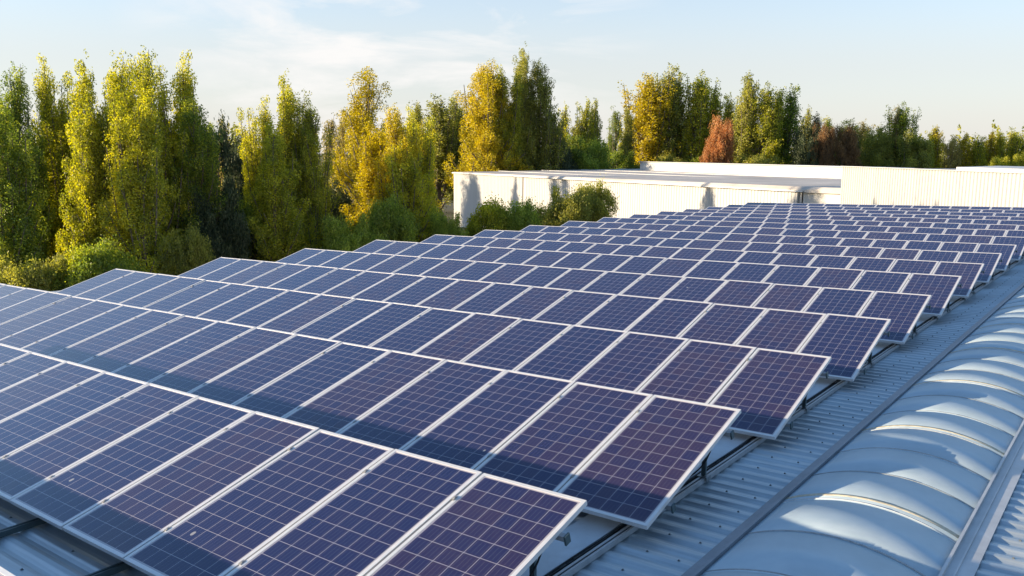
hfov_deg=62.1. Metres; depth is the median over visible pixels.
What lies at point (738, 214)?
solar panel
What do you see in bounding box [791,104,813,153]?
poplar tree
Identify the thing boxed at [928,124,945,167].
poplar tree
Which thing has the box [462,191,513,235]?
shrub
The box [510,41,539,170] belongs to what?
poplar tree
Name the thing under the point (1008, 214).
solar panel
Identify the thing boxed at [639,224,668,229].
solar panel
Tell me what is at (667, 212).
solar panel
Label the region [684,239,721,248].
solar panel
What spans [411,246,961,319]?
mounting rack
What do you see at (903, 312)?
solar panel
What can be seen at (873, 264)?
solar panel
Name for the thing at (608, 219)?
solar panel
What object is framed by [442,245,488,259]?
solar panel
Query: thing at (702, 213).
solar panel
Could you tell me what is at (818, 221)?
solar panel
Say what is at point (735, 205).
solar panel
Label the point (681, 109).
poplar tree
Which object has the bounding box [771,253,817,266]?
solar panel
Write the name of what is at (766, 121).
poplar tree
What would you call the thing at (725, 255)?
solar panel
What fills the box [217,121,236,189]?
poplar tree
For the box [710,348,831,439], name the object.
solar panel
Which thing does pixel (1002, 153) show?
poplar tree
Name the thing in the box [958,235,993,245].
solar panel
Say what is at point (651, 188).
white warehouse
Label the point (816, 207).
solar panel
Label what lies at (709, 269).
solar panel
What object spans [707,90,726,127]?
poplar tree
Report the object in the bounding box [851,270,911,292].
solar panel
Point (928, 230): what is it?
solar panel
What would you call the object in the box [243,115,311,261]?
poplar tree
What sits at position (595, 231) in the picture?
solar panel
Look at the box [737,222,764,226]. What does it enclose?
solar panel
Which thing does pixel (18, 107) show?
poplar tree
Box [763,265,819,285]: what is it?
solar panel
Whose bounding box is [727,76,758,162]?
poplar tree
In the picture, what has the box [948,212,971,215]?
solar panel
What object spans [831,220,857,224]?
solar panel
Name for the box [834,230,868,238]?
solar panel
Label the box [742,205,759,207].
solar panel
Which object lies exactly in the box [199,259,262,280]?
solar panel
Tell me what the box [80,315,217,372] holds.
solar panel
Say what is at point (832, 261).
solar panel
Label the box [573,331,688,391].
solar panel
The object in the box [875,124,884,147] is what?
poplar tree
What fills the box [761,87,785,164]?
poplar tree
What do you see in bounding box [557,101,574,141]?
poplar tree
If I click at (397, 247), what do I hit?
solar panel
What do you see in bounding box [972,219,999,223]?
solar panel
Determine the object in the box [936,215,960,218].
solar panel
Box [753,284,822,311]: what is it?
solar panel
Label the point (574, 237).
solar panel
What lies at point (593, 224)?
solar panel
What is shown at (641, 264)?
solar panel
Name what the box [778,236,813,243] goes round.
solar panel
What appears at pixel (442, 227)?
shrub
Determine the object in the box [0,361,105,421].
solar panel
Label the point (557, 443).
solar panel
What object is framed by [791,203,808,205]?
solar panel
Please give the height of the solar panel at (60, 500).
0.041 m
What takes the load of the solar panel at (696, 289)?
on the mounting rack at (914, 328)
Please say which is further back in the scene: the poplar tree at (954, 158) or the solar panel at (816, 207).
the poplar tree at (954, 158)
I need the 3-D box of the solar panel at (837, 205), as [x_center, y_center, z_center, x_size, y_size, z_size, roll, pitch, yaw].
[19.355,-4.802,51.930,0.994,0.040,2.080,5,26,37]
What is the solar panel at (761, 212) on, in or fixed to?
on the mounting rack
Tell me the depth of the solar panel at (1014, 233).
30.71 m
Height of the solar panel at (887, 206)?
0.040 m
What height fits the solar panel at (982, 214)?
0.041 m
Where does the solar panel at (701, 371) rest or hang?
on the mounting rack at (803, 405)
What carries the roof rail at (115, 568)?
on the warehouse at (700, 522)
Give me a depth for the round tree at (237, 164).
72.66 m
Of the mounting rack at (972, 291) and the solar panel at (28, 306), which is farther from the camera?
the mounting rack at (972, 291)
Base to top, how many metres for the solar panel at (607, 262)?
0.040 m
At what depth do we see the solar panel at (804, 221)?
38.51 m
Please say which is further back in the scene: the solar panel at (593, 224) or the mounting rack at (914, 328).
the solar panel at (593, 224)
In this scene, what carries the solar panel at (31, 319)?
on the mounting rack at (702, 474)
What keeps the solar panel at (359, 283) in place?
on the mounting rack at (870, 356)
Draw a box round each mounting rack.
[3,362,570,575]
[9,294,734,513]
[122,276,828,429]
[231,263,889,381]
[339,255,930,345]
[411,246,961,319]
[960,270,984,300]
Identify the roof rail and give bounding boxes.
[0,518,46,537]
[85,561,131,575]
[553,257,1023,575]
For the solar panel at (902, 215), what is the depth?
41.59 m
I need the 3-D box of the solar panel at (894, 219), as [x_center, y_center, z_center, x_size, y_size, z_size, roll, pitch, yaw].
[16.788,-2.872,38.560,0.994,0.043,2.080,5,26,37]
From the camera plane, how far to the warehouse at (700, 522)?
8.12 m
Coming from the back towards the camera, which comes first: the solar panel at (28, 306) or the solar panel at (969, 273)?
the solar panel at (969, 273)
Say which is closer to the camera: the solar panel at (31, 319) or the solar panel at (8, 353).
the solar panel at (8, 353)
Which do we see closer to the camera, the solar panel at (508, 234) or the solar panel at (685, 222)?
the solar panel at (508, 234)
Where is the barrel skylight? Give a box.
[681,282,1023,575]
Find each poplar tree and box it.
[0,61,69,271]
[0,86,48,273]
[24,53,76,274]
[34,98,111,272]
[54,49,117,265]
[75,49,167,248]
[91,86,180,273]
[110,45,192,268]
[151,49,203,225]
[166,94,230,244]
[206,121,221,194]
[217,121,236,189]
[231,127,257,189]
[235,95,272,259]
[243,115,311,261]
[275,68,314,247]
[278,88,345,249]
[310,180,329,249]
[320,112,343,190]
[328,66,391,222]
[334,108,354,204]
[339,118,390,230]
[356,102,428,240]
[375,139,437,242]
[403,104,440,216]
[406,100,421,133]
[408,93,463,211]
[415,119,441,208]
[436,94,475,200]
[442,58,533,190]
[476,64,527,170]
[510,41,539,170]
[521,58,563,170]
[535,104,573,169]
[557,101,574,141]
[566,118,582,149]
[575,96,597,162]
[589,98,602,166]
[606,106,627,168]
[617,72,682,164]
[617,106,636,168]
[636,72,674,157]
[648,62,685,161]
[663,67,690,161]
[674,69,720,159]
[679,76,714,161]
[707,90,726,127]
[718,92,738,144]
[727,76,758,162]
[732,72,763,161]
[744,81,790,163]
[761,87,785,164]
[778,83,805,164]
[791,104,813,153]
[810,111,821,131]
[819,115,833,129]
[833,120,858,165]
[843,118,863,148]
[856,119,882,153]
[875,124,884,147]
[884,102,921,166]
[886,104,901,163]
[925,126,943,167]
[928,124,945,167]
[939,135,965,167]
[950,131,975,166]
[964,135,990,166]
[979,129,999,165]
[992,129,1011,164]
[1002,127,1023,164]
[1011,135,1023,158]
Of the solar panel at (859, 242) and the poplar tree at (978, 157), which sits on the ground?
the poplar tree at (978, 157)
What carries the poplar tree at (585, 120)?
on the ground
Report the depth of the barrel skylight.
8.27 m
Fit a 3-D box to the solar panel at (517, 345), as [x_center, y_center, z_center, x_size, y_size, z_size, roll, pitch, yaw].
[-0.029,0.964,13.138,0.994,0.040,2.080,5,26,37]
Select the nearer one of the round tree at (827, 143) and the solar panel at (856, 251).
the solar panel at (856, 251)
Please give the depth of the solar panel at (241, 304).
17.52 m
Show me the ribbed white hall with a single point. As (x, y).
(995, 186)
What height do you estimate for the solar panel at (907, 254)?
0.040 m
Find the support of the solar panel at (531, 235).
on the mounting rack
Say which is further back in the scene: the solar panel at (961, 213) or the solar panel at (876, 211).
the solar panel at (876, 211)
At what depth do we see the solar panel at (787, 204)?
54.32 m
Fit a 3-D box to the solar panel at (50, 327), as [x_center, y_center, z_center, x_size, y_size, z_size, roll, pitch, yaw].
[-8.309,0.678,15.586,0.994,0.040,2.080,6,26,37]
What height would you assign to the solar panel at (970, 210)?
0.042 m
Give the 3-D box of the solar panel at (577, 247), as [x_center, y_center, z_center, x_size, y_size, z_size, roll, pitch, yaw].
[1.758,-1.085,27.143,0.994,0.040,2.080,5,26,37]
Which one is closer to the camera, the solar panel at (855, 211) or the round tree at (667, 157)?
the solar panel at (855, 211)
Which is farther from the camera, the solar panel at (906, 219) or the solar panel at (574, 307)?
the solar panel at (906, 219)
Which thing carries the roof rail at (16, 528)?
on the warehouse at (700, 522)
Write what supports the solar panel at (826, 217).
on the mounting rack
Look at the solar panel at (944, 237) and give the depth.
29.35 m
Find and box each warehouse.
[0,260,1023,575]
[452,161,905,227]
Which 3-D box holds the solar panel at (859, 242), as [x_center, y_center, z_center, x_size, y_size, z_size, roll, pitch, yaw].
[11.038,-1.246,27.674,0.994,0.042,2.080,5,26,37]
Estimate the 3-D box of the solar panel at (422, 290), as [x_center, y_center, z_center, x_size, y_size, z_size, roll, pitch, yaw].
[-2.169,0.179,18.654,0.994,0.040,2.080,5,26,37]
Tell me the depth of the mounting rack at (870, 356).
13.53 m
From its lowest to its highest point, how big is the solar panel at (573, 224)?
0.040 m
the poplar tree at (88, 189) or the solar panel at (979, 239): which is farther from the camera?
the poplar tree at (88, 189)
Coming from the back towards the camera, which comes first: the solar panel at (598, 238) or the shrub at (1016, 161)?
the shrub at (1016, 161)
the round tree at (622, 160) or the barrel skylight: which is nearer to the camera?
the barrel skylight
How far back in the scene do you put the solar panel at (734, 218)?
40.35 m
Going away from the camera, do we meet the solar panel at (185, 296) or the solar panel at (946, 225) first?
the solar panel at (185, 296)
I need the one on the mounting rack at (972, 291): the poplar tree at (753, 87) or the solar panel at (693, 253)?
the solar panel at (693, 253)
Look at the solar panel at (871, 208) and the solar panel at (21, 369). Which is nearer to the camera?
the solar panel at (21, 369)
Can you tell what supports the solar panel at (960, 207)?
on the mounting rack
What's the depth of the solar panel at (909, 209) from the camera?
47.01 m
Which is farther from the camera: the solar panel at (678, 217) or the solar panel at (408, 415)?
the solar panel at (678, 217)
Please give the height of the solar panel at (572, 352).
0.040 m
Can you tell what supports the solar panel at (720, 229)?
on the mounting rack
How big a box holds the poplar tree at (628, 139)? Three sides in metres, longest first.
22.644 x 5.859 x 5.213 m
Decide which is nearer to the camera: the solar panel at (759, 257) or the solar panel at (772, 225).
the solar panel at (759, 257)
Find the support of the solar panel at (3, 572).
on the mounting rack
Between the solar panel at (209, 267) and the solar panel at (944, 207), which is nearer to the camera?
the solar panel at (209, 267)
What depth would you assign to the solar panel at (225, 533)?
7.04 m
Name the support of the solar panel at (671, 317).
on the mounting rack at (870, 356)
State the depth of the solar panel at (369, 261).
24.41 m
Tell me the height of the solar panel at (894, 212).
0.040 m
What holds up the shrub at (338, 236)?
on the ground
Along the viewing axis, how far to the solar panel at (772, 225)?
36.07 m
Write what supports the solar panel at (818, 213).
on the mounting rack
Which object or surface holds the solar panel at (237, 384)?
on the mounting rack at (702, 474)
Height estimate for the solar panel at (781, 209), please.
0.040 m
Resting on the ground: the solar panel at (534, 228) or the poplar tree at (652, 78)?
the poplar tree at (652, 78)
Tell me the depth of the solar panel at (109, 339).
14.36 m
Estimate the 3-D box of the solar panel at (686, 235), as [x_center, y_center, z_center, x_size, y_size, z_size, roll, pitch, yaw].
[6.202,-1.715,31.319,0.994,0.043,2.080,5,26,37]
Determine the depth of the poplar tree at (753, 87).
191.63 m
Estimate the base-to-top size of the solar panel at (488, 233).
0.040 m
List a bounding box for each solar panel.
[0,285,25,297]
[0,288,48,309]
[0,291,71,324]
[0,296,95,339]
[0,300,123,348]
[0,343,31,365]
[0,352,65,390]
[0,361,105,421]
[0,371,148,458]
[0,383,198,502]
[0,566,14,575]
[10,396,254,529]
[22,305,152,355]
[50,310,184,363]
[56,269,135,295]
[62,411,319,561]
[76,271,155,299]
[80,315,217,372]
[97,274,180,302]
[113,321,255,382]
[119,276,205,307]
[123,429,393,575]
[144,280,230,311]
[149,327,295,392]
[171,283,258,316]
[178,257,240,277]
[190,334,341,404]
[197,286,288,321]
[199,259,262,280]
[220,261,287,283]
[226,290,320,326]
[226,449,481,575]
[233,342,390,417]
[245,263,311,286]
[260,294,355,332]
[269,265,337,289]
[276,248,324,263]
[284,350,445,433]
[294,298,391,338]
[295,268,364,293]
[297,250,347,265]
[320,251,370,267]
[323,271,394,296]
[331,302,431,345]
[338,359,506,449]
[343,253,394,270]
[352,273,426,300]
[353,240,396,252]
[366,255,420,272]
[366,473,586,575]
[370,308,473,353]
[375,241,418,254]
[384,276,459,304]
[393,257,447,274]
[396,243,440,255]
[402,370,575,469]
[414,312,521,361]
[418,279,494,309]
[419,244,464,258]
[420,234,454,243]
[420,259,476,277]
[441,236,475,244]
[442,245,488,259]
[450,261,506,280]
[453,282,532,313]
[462,319,571,370]
[463,237,497,245]
[469,247,515,261]
[473,230,503,236]
[475,382,652,491]
[479,263,537,283]
[486,238,520,247]
[492,230,524,238]
[493,286,572,319]
[495,249,542,263]
[508,239,545,248]
[512,266,571,286]
[514,232,544,239]
[515,325,627,380]
[520,225,547,231]
[523,250,570,266]
[531,240,569,250]
[533,290,615,324]
[535,232,568,240]
[540,226,567,232]
[546,268,606,290]
[551,252,601,268]
[557,242,596,251]
[557,395,740,529]
[558,234,590,241]
[559,227,588,233]
[561,221,586,226]
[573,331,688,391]
[578,294,662,330]
[580,222,605,227]
[581,228,610,234]
[582,235,614,242]
[582,254,632,271]
[582,271,644,294]
[584,243,623,253]
[597,217,620,221]
[599,222,625,228]
[602,228,632,235]
[606,236,640,244]
[612,244,652,255]
[614,256,666,273]
[616,218,639,222]
[619,223,645,228]
[621,274,684,297]
[624,229,655,236]
[626,298,712,336]
[629,214,649,217]
[631,237,666,245]
[634,218,658,223]
[637,339,756,403]
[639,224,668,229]
[641,246,681,257]
[647,215,668,218]
[648,230,679,237]
[648,258,701,276]
[653,219,677,224]
[656,211,676,214]
[657,238,693,247]
[661,224,690,230]
[662,277,727,301]
[665,215,686,219]
[670,248,713,259]
[672,231,704,238]
[673,220,699,224]
[674,212,694,215]
[679,303,767,344]
[683,209,701,211]
[683,216,706,219]
[684,225,712,231]
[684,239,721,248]
[684,260,738,278]
[691,212,712,215]
[694,220,719,225]
[697,232,729,239]
[700,209,718,211]
[702,249,746,261]
[703,216,725,220]
[706,207,723,209]
[706,280,773,306]
[707,226,735,232]
[710,212,730,216]
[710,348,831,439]
[714,241,751,250]
[715,221,741,226]
[717,210,735,212]
[721,207,739,209]
[722,217,746,220]
[722,233,756,241]
[722,262,778,281]
[727,205,743,206]
[728,213,749,216]
[730,227,760,233]
[734,210,753,213]
[736,251,780,263]
[736,308,826,352]
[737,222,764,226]
[738,207,755,209]
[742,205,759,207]
[742,217,766,221]
[743,242,782,251]
[745,202,761,204]
[747,213,769,217]
[749,234,784,242]
[752,211,771,213]
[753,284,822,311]
[754,208,773,210]
[755,227,786,234]
[757,205,775,207]
[760,203,776,204]
[760,222,787,227]
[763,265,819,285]
[764,218,788,222]
[766,214,789,217]
[770,211,790,213]
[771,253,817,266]
[772,208,791,210]
[774,205,791,207]
[775,243,814,253]
[776,203,792,205]
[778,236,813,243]
[781,229,812,235]
[784,223,811,228]
[786,219,810,223]
[787,214,810,218]
[789,211,809,214]
[790,208,808,211]
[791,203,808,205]
[791,206,808,208]
[798,313,890,380]
[803,287,874,315]
[805,267,864,288]
[807,203,824,205]
[807,206,826,208]
[807,209,827,211]
[807,215,831,219]
[807,219,833,223]
[807,245,848,255]
[808,212,829,214]
[808,224,836,229]
[808,229,839,236]
[808,237,843,245]
[808,255,855,268]
[824,204,841,206]
[825,206,843,209]
[826,209,846,211]
[828,212,849,215]
[828,215,853,219]
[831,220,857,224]
[833,225,862,230]
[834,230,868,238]
[838,238,875,246]
[840,204,858,206]
[842,207,862,209]
[842,246,883,257]
[846,209,865,212]
[847,257,895,271]
[848,213,870,215]
[851,216,875,220]
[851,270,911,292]
[855,220,882,225]
[858,204,875,206]
[859,225,889,231]
[859,291,930,343]
[861,207,880,209]
[863,231,897,239]
[865,210,886,213]
[870,213,891,216]
[870,239,908,248]
[873,217,899,221]
[875,205,894,207]
[878,248,921,259]
[879,221,907,226]
[880,207,899,210]
[884,210,906,213]
[886,226,917,232]
[888,259,938,273]
[891,214,914,216]
[893,205,912,207]
[893,233,928,240]
[897,217,922,221]
[899,208,919,210]
[900,273,961,316]
[903,240,942,250]
[905,211,927,213]
[905,222,933,227]
[912,205,931,207]
[913,214,936,217]
[914,227,945,233]
[916,250,960,261]
[919,208,939,210]
[921,218,947,222]
[925,234,960,241]
[926,211,949,214]
[931,206,950,208]
[931,222,960,228]
[932,261,983,297]
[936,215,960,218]
[938,242,978,251]
[939,209,960,211]
[943,228,975,234]
[946,219,973,223]
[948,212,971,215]
[950,206,970,208]
[956,252,1001,282]
[958,223,988,228]
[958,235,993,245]
[959,215,984,218]
[960,209,981,211]
[970,206,990,209]
[971,212,994,215]
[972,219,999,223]
[974,229,1006,242]
[975,243,1016,270]
[981,209,1003,214]
[984,216,1009,219]
[987,224,1017,229]
[991,207,1011,209]
[991,236,1023,260]
[994,213,1018,218]
[999,220,1023,224]
[1003,210,1023,214]
[1005,230,1023,236]
[1009,217,1023,219]
[1011,207,1023,209]
[1016,225,1023,229]
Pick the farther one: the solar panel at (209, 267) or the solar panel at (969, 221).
the solar panel at (969, 221)
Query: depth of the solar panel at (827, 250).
25.68 m
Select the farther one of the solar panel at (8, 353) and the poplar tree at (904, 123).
the poplar tree at (904, 123)
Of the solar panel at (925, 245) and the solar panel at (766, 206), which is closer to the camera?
the solar panel at (925, 245)
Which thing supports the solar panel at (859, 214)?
on the mounting rack
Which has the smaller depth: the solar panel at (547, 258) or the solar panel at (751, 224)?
the solar panel at (547, 258)
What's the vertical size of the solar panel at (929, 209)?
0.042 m
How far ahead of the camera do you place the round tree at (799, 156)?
187.42 m
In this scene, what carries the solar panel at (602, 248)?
on the mounting rack at (972, 291)
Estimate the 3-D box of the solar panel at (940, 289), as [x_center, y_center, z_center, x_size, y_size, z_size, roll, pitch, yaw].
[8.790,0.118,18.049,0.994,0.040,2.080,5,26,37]
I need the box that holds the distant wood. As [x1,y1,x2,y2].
[24,110,1023,184]
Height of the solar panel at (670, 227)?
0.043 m
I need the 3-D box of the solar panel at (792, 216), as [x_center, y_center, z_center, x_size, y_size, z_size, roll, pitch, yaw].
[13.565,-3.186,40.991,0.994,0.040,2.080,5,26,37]
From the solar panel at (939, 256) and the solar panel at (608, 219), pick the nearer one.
the solar panel at (939, 256)
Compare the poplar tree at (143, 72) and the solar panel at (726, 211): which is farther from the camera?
the poplar tree at (143, 72)
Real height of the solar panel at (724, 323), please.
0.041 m
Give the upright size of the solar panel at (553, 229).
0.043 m
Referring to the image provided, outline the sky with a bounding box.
[0,0,1023,157]
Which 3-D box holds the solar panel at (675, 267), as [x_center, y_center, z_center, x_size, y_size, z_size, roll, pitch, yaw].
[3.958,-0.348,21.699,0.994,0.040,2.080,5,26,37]
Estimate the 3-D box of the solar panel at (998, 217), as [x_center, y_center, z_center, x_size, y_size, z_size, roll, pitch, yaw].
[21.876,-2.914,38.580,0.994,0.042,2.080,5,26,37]
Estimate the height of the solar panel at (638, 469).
0.040 m
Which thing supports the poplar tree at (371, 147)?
on the ground
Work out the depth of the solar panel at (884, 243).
27.52 m
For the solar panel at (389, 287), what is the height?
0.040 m
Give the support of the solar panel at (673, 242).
on the mounting rack
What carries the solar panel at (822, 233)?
on the mounting rack
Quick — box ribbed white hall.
[840,166,1023,206]
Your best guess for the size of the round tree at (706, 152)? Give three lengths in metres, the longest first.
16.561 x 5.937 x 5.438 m
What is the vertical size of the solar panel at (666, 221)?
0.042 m
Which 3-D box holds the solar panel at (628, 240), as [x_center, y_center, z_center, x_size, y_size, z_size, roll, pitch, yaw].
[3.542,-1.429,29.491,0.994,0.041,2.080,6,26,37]
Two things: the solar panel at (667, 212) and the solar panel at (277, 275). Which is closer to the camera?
the solar panel at (277, 275)
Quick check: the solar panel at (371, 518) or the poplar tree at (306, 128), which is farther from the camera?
the poplar tree at (306, 128)
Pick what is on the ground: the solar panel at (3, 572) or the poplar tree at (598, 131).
the poplar tree at (598, 131)
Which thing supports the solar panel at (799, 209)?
on the mounting rack
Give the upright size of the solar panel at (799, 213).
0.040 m
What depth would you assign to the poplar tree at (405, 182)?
61.64 m
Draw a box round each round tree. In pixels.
[201,110,244,205]
[221,141,252,252]
[319,173,355,237]
[548,139,578,169]
[566,130,616,169]
[607,149,639,168]
[655,153,687,161]
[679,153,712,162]
[698,134,724,162]
[708,113,736,162]
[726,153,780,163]
[789,120,822,164]
[809,118,837,165]
[829,123,861,165]
[856,124,897,166]
[876,127,934,167]
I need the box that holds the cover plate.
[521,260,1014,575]
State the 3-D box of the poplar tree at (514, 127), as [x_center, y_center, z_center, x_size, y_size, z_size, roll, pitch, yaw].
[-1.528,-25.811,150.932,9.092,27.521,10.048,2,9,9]
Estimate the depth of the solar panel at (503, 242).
29.39 m
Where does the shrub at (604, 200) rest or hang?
on the ground
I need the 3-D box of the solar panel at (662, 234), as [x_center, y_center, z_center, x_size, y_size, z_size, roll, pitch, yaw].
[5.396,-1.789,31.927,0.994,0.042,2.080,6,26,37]
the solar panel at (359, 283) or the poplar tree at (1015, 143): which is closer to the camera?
the solar panel at (359, 283)
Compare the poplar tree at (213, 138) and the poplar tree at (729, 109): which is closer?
the poplar tree at (213, 138)
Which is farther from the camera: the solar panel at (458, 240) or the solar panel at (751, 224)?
the solar panel at (751, 224)
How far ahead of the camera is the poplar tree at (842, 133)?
202.27 m
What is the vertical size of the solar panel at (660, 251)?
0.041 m
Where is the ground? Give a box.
[51,154,480,232]
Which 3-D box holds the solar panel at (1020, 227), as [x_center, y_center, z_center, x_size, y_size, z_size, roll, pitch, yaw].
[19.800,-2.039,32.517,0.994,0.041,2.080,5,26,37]
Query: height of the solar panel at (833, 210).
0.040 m
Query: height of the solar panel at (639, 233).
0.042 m
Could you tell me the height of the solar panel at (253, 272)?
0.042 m
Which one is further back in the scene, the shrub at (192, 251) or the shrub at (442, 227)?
the shrub at (442, 227)
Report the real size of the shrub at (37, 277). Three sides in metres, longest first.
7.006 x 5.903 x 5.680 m
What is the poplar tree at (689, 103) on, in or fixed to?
on the ground
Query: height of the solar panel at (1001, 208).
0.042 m
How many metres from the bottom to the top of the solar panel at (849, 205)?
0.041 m
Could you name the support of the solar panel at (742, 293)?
on the mounting rack at (914, 328)
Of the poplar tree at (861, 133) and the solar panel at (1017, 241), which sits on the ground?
the poplar tree at (861, 133)
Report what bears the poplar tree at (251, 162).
on the ground
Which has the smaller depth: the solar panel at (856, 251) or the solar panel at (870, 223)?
the solar panel at (856, 251)
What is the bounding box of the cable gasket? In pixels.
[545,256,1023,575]
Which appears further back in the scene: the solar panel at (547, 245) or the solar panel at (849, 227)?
the solar panel at (849, 227)
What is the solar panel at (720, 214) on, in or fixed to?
on the mounting rack
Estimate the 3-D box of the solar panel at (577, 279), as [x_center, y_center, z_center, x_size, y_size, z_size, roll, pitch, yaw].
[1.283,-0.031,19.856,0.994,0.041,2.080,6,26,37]
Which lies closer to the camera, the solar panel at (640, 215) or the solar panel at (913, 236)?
the solar panel at (913, 236)
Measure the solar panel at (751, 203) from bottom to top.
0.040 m
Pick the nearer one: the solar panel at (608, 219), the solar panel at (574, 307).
the solar panel at (574, 307)
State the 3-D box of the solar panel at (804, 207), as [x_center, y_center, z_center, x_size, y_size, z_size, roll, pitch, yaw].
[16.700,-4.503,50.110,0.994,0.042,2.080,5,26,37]
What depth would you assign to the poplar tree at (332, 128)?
110.21 m
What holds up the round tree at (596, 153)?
on the ground
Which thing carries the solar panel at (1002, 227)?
on the mounting rack
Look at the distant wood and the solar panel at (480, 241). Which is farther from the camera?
the distant wood
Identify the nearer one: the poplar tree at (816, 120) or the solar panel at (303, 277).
the solar panel at (303, 277)
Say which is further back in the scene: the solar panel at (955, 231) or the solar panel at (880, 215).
the solar panel at (880, 215)
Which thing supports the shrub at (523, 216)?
on the ground
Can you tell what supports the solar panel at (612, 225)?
on the mounting rack
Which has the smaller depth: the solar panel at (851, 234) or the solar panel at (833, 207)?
the solar panel at (851, 234)
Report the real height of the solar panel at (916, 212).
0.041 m
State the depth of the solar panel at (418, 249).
27.50 m
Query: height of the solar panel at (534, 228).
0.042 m
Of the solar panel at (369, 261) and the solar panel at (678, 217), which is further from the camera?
the solar panel at (678, 217)
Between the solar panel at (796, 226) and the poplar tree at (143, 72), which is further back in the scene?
the poplar tree at (143, 72)
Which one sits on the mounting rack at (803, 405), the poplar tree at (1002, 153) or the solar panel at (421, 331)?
the solar panel at (421, 331)
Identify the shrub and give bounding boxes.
[0,251,69,291]
[48,229,148,290]
[153,222,215,275]
[188,184,258,259]
[224,193,265,260]
[319,209,390,251]
[355,186,421,241]
[423,203,447,239]
[428,212,469,236]
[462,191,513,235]
[502,195,542,230]
[533,182,598,225]
[573,177,619,221]
[989,156,1009,165]
[1009,153,1023,165]
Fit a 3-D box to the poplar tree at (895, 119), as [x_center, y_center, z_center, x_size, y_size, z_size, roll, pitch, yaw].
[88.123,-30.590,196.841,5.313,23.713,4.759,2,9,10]
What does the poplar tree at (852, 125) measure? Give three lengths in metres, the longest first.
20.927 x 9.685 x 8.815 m
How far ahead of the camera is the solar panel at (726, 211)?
47.03 m
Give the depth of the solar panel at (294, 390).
11.30 m
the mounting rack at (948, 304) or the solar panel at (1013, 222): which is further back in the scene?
the solar panel at (1013, 222)
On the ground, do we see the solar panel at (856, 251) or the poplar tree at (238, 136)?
the poplar tree at (238, 136)
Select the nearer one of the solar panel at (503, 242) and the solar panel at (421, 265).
the solar panel at (421, 265)
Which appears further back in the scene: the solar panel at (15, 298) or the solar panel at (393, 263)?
the solar panel at (393, 263)
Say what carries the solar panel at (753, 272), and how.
on the mounting rack at (948, 304)
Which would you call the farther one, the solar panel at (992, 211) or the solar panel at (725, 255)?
the solar panel at (992, 211)
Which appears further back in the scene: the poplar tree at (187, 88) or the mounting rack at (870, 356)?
the poplar tree at (187, 88)
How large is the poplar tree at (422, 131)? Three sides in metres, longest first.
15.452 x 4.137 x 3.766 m
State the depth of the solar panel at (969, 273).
20.67 m
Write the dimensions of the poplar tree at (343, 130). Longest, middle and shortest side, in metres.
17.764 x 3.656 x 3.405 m
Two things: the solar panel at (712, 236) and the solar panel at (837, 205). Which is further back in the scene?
the solar panel at (837, 205)
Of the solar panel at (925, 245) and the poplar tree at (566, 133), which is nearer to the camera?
the solar panel at (925, 245)
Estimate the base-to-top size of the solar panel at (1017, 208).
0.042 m
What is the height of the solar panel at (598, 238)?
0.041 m
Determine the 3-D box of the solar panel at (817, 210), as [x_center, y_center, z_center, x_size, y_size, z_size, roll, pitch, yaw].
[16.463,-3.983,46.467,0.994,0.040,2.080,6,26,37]
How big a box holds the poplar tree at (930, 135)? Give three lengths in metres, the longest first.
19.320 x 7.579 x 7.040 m
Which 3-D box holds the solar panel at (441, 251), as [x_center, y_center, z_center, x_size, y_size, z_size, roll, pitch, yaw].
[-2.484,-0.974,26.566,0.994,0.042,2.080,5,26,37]
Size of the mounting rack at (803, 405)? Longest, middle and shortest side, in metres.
18.283 x 1.355 x 0.983 m
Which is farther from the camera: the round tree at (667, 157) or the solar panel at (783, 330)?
the round tree at (667, 157)
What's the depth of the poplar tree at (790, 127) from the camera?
192.48 m
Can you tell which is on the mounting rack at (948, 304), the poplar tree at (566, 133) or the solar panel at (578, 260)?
the solar panel at (578, 260)
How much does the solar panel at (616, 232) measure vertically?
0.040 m
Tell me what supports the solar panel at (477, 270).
on the mounting rack at (914, 328)
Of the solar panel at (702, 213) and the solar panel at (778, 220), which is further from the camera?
the solar panel at (702, 213)
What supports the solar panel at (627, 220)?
on the mounting rack
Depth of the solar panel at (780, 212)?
45.27 m
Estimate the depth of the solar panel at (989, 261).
23.06 m
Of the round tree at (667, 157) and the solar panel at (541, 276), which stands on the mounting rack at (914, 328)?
the solar panel at (541, 276)
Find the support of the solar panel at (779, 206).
on the mounting rack
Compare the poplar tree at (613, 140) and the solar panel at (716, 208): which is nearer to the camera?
the solar panel at (716, 208)
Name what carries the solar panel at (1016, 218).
on the mounting rack
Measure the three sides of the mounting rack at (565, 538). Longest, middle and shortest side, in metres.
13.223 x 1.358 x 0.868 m
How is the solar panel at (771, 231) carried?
on the mounting rack
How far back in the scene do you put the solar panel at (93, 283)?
21.18 m
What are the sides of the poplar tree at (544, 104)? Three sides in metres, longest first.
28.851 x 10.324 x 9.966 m
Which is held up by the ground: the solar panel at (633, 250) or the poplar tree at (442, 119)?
the poplar tree at (442, 119)
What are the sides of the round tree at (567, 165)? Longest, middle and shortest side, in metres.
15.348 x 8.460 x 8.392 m
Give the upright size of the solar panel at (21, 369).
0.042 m
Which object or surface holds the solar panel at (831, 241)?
on the mounting rack
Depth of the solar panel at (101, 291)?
20.57 m
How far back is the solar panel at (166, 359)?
13.13 m
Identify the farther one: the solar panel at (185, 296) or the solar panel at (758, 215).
the solar panel at (758, 215)
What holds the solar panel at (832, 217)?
on the mounting rack
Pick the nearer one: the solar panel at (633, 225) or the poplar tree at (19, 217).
the solar panel at (633, 225)

